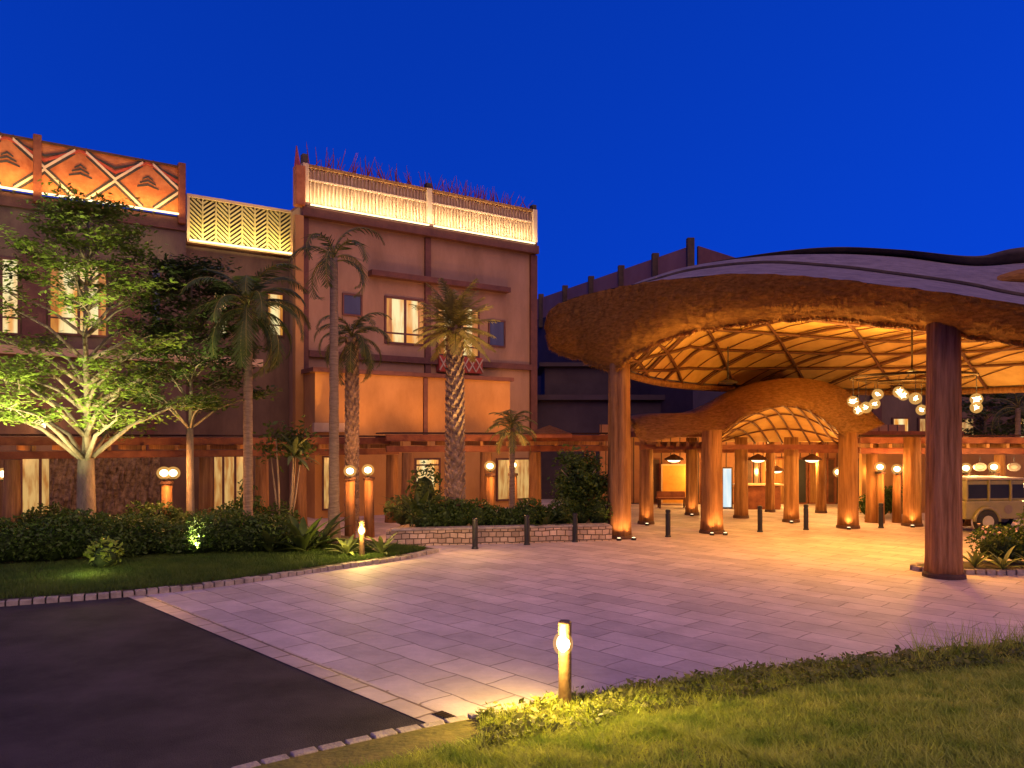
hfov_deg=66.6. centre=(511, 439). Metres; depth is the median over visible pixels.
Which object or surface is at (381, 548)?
agave
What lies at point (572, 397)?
roofed building
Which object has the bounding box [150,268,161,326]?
window
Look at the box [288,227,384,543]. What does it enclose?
palm tree
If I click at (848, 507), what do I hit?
timber column
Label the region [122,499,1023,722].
paved plaza
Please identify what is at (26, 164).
hotel wing
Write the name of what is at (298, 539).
leafy plant
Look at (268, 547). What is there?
leafy plant
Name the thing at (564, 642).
light bollard
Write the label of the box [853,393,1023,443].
side building
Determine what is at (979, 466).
lantern
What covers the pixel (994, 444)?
pergola
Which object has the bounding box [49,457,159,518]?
stone screen wall
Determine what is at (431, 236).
hotel block
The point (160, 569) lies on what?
bed grass
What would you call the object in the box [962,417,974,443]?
window
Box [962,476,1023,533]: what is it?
safari truck
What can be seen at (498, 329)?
window
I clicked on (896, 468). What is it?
wall lamp
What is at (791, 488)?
timber column
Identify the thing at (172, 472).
wall lamp
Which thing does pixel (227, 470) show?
window
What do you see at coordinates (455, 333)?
palm tree
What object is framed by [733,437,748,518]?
timber column
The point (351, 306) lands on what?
window
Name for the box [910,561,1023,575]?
kerb of island
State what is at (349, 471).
wall lamp
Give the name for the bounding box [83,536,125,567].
shrub
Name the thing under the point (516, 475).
lamp pier
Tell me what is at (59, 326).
window
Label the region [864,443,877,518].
timber column
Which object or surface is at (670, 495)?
bench
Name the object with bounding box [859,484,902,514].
hedge
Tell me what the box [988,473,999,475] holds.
lamp pier
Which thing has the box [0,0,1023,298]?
sky
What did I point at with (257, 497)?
shrub
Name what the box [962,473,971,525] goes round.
lamp pier
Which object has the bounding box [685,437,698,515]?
timber column
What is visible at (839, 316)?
thatched canopy
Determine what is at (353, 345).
palm tree
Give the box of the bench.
[656,491,685,508]
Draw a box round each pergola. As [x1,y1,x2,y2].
[0,434,398,525]
[375,432,607,525]
[858,435,1023,522]
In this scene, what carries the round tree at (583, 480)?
on the planter wall at (412, 534)
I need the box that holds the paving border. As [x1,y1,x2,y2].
[122,591,443,722]
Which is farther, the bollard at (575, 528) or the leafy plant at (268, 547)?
the bollard at (575, 528)
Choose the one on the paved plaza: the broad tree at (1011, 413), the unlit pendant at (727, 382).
the broad tree at (1011, 413)
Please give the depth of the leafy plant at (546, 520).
22.27 m
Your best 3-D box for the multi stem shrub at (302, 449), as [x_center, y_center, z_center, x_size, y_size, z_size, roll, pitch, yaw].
[-6.470,1.049,22.415,1.874,3.533,1.974,0,0,42]
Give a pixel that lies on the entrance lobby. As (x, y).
(668, 475)
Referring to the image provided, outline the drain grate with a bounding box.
[432,711,455,718]
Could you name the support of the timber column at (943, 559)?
on the paved plaza
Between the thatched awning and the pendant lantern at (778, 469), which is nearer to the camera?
the thatched awning
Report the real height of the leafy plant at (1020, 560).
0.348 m
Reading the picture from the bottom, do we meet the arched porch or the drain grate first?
the drain grate
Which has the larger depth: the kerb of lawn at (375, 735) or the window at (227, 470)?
the window at (227, 470)
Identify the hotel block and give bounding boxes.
[289,142,538,502]
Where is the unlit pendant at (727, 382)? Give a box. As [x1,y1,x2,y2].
[718,346,737,384]
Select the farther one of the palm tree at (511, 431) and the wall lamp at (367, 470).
the palm tree at (511, 431)
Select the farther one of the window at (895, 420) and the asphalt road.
the window at (895, 420)
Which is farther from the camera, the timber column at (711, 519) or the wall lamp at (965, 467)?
the wall lamp at (965, 467)
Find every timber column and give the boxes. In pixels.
[607,363,632,539]
[637,439,654,524]
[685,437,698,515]
[699,430,724,533]
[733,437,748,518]
[764,442,775,511]
[782,437,799,522]
[815,442,826,512]
[836,432,859,528]
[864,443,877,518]
[901,437,922,526]
[922,322,966,579]
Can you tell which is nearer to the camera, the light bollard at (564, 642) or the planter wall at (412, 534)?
the light bollard at (564, 642)
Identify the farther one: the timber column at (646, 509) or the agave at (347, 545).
the timber column at (646, 509)
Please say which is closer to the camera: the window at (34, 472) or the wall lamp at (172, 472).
the wall lamp at (172, 472)
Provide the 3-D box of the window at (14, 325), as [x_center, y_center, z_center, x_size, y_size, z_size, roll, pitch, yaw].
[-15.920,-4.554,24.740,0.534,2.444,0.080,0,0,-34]
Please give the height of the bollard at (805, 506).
0.820 m
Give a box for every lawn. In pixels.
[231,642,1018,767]
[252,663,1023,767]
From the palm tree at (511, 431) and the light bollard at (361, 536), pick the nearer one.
the light bollard at (361, 536)
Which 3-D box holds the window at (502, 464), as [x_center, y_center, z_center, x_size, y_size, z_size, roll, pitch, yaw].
[0.065,1.687,33.583,1.768,1.825,0.080,0,0,-34]
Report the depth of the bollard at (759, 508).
24.52 m
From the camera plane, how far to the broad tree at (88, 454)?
19.21 m
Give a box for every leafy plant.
[246,525,305,552]
[269,514,346,552]
[272,434,317,469]
[307,511,353,547]
[382,486,451,514]
[522,509,566,525]
[963,551,1001,566]
[984,545,1023,568]
[1014,553,1023,564]
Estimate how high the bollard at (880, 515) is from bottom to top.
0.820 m
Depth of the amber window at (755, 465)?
35.28 m
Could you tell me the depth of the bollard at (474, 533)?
20.69 m
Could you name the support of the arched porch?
on the timber column at (711, 519)
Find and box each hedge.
[0,508,157,562]
[8,495,300,531]
[108,506,324,554]
[404,492,612,526]
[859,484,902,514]
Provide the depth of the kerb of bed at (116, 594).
15.23 m
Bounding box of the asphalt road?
[0,593,423,767]
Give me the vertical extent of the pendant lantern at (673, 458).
0.750 m
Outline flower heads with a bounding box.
[970,522,1017,543]
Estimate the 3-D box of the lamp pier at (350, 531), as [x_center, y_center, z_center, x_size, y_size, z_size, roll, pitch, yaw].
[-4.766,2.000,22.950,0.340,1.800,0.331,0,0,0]
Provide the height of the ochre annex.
5.571 m
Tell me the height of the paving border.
0.001 m
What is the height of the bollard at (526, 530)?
0.820 m
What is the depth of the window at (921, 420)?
41.89 m
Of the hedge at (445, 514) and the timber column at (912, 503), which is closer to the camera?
the hedge at (445, 514)
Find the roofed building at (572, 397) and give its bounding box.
[537,362,664,498]
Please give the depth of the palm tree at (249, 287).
20.74 m
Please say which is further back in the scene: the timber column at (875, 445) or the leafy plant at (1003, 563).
the timber column at (875, 445)
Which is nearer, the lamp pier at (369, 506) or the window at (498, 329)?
the lamp pier at (369, 506)
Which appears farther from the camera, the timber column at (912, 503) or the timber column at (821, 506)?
the timber column at (821, 506)
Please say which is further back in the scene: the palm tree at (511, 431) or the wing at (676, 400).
the wing at (676, 400)
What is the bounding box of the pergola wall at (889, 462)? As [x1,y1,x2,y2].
[859,447,1023,512]
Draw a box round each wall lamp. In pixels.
[160,470,167,480]
[169,470,176,480]
[346,468,353,477]
[364,467,371,476]
[487,463,492,471]
[877,464,882,472]
[893,466,899,474]
[962,465,968,473]
[989,464,997,472]
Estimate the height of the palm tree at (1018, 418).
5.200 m
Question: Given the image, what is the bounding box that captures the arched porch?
[630,378,884,452]
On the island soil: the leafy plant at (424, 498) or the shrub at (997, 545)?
the shrub at (997, 545)
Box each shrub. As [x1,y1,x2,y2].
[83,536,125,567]
[234,479,261,507]
[253,415,327,514]
[383,459,443,524]
[964,506,1023,560]
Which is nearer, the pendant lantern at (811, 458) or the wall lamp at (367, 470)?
the wall lamp at (367, 470)
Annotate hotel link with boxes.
[186,193,291,512]
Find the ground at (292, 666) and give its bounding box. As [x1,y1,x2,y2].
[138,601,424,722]
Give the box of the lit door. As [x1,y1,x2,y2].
[722,467,732,508]
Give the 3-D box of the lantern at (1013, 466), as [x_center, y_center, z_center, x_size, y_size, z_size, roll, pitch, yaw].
[16.347,0.784,25.397,0.420,0.470,0.046,0,0,0]
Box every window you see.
[0,257,19,335]
[20,459,48,513]
[48,261,107,337]
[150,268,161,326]
[213,456,242,511]
[266,292,283,336]
[322,456,328,509]
[342,293,362,316]
[384,295,424,345]
[414,458,440,495]
[436,308,479,357]
[488,320,505,347]
[496,458,528,500]
[753,462,758,482]
[892,417,908,430]
[918,417,925,430]
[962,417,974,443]
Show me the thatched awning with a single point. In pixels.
(549, 431)
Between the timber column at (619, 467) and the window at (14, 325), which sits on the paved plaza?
the timber column at (619, 467)
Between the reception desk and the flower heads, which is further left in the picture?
the reception desk
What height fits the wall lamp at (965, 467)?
0.370 m
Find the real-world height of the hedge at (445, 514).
1.032 m
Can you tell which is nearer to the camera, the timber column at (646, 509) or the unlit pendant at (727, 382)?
the unlit pendant at (727, 382)
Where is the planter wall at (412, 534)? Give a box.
[386,520,611,545]
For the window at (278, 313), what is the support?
in the hotel link
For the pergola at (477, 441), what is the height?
3.160 m
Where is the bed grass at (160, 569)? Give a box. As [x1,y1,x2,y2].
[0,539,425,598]
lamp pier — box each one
[160,481,173,517]
[344,477,355,537]
[363,477,374,537]
[485,473,494,506]
[508,473,517,506]
[875,471,884,522]
[892,471,901,522]
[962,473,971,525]
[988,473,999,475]
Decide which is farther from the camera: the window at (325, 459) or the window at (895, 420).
the window at (895, 420)
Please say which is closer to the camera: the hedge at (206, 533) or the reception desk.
the hedge at (206, 533)
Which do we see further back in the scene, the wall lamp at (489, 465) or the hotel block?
the hotel block
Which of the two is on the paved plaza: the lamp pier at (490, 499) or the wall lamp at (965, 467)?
the lamp pier at (490, 499)
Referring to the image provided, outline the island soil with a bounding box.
[917,562,1023,569]
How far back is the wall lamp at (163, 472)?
20.55 m
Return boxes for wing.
[0,132,262,527]
[537,237,734,412]
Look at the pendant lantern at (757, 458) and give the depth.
28.30 m
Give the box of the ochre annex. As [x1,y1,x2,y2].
[301,367,528,518]
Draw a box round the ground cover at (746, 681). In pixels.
[475,636,1023,749]
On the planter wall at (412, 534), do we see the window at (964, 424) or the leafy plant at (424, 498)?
the leafy plant at (424, 498)
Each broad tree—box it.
[0,178,235,520]
[103,251,283,516]
[962,393,1023,434]
[989,394,1023,434]
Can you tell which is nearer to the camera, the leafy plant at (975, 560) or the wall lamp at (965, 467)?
the leafy plant at (975, 560)
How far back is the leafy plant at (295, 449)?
21.88 m
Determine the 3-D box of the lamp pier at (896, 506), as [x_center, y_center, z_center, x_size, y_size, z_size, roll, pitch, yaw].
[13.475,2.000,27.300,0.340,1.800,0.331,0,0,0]
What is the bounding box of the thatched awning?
[530,425,571,437]
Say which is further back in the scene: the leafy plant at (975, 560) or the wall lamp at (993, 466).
the wall lamp at (993, 466)
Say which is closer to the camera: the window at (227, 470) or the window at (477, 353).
the window at (227, 470)
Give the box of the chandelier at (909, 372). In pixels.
[849,330,980,412]
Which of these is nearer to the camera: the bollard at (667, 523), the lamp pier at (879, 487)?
the bollard at (667, 523)
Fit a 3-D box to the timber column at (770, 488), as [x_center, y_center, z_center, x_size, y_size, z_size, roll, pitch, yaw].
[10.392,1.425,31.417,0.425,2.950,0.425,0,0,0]
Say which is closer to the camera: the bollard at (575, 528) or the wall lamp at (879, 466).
the bollard at (575, 528)
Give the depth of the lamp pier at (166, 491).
20.79 m
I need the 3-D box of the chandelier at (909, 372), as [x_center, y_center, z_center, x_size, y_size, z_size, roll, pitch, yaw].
[10.224,-1.818,19.985,3.108,2.295,3.152,0,0,0]
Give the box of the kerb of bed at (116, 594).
[0,548,438,606]
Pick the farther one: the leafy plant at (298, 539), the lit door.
the lit door
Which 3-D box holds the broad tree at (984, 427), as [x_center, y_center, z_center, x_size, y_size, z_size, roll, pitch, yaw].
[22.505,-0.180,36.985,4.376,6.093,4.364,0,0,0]
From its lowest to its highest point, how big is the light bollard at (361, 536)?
0.860 m
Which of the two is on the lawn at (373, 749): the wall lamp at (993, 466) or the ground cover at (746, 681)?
the ground cover at (746, 681)
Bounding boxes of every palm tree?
[177,263,310,524]
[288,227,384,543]
[313,312,391,532]
[409,278,499,525]
[485,409,536,508]
[978,393,1023,434]
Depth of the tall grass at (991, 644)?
9.89 m
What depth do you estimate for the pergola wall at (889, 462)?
31.00 m
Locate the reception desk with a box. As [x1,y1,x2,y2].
[733,483,783,508]
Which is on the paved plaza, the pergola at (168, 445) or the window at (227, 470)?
the pergola at (168, 445)
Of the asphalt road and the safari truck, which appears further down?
the asphalt road
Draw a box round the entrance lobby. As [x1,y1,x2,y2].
[599,425,963,508]
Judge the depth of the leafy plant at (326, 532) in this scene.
20.28 m
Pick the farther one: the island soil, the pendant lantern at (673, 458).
the pendant lantern at (673, 458)
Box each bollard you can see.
[359,520,364,554]
[472,518,477,548]
[524,515,529,544]
[557,619,571,710]
[572,513,577,541]
[665,509,670,536]
[757,506,762,531]
[803,504,808,529]
[878,503,883,527]
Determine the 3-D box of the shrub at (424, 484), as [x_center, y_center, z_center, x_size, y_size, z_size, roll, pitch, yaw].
[-2.980,1.569,23.410,1.372,1.997,2.007,0,0,44]
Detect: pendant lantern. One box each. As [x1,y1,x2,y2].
[664,454,683,461]
[748,454,767,462]
[775,466,783,472]
[802,454,821,462]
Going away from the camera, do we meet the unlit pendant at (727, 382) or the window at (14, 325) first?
the unlit pendant at (727, 382)
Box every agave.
[326,533,371,554]
[354,531,400,553]
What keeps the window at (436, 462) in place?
in the ochre annex
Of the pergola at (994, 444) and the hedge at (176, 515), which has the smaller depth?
the hedge at (176, 515)
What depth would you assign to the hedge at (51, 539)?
17.84 m
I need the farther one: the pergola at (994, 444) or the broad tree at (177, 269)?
the pergola at (994, 444)
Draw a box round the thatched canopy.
[544,247,1023,394]
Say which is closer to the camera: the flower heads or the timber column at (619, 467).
the flower heads
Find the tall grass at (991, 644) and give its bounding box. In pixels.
[893,619,1023,662]
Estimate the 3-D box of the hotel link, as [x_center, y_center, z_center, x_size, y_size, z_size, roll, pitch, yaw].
[-13.149,-3.090,33.408,4.674,11.981,9.360,0,0,-34]
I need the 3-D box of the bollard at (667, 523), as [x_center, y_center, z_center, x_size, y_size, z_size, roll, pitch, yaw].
[4.664,2.486,23.320,0.188,0.820,0.185,0,0,0]
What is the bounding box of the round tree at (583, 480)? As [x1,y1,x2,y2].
[545,444,607,505]

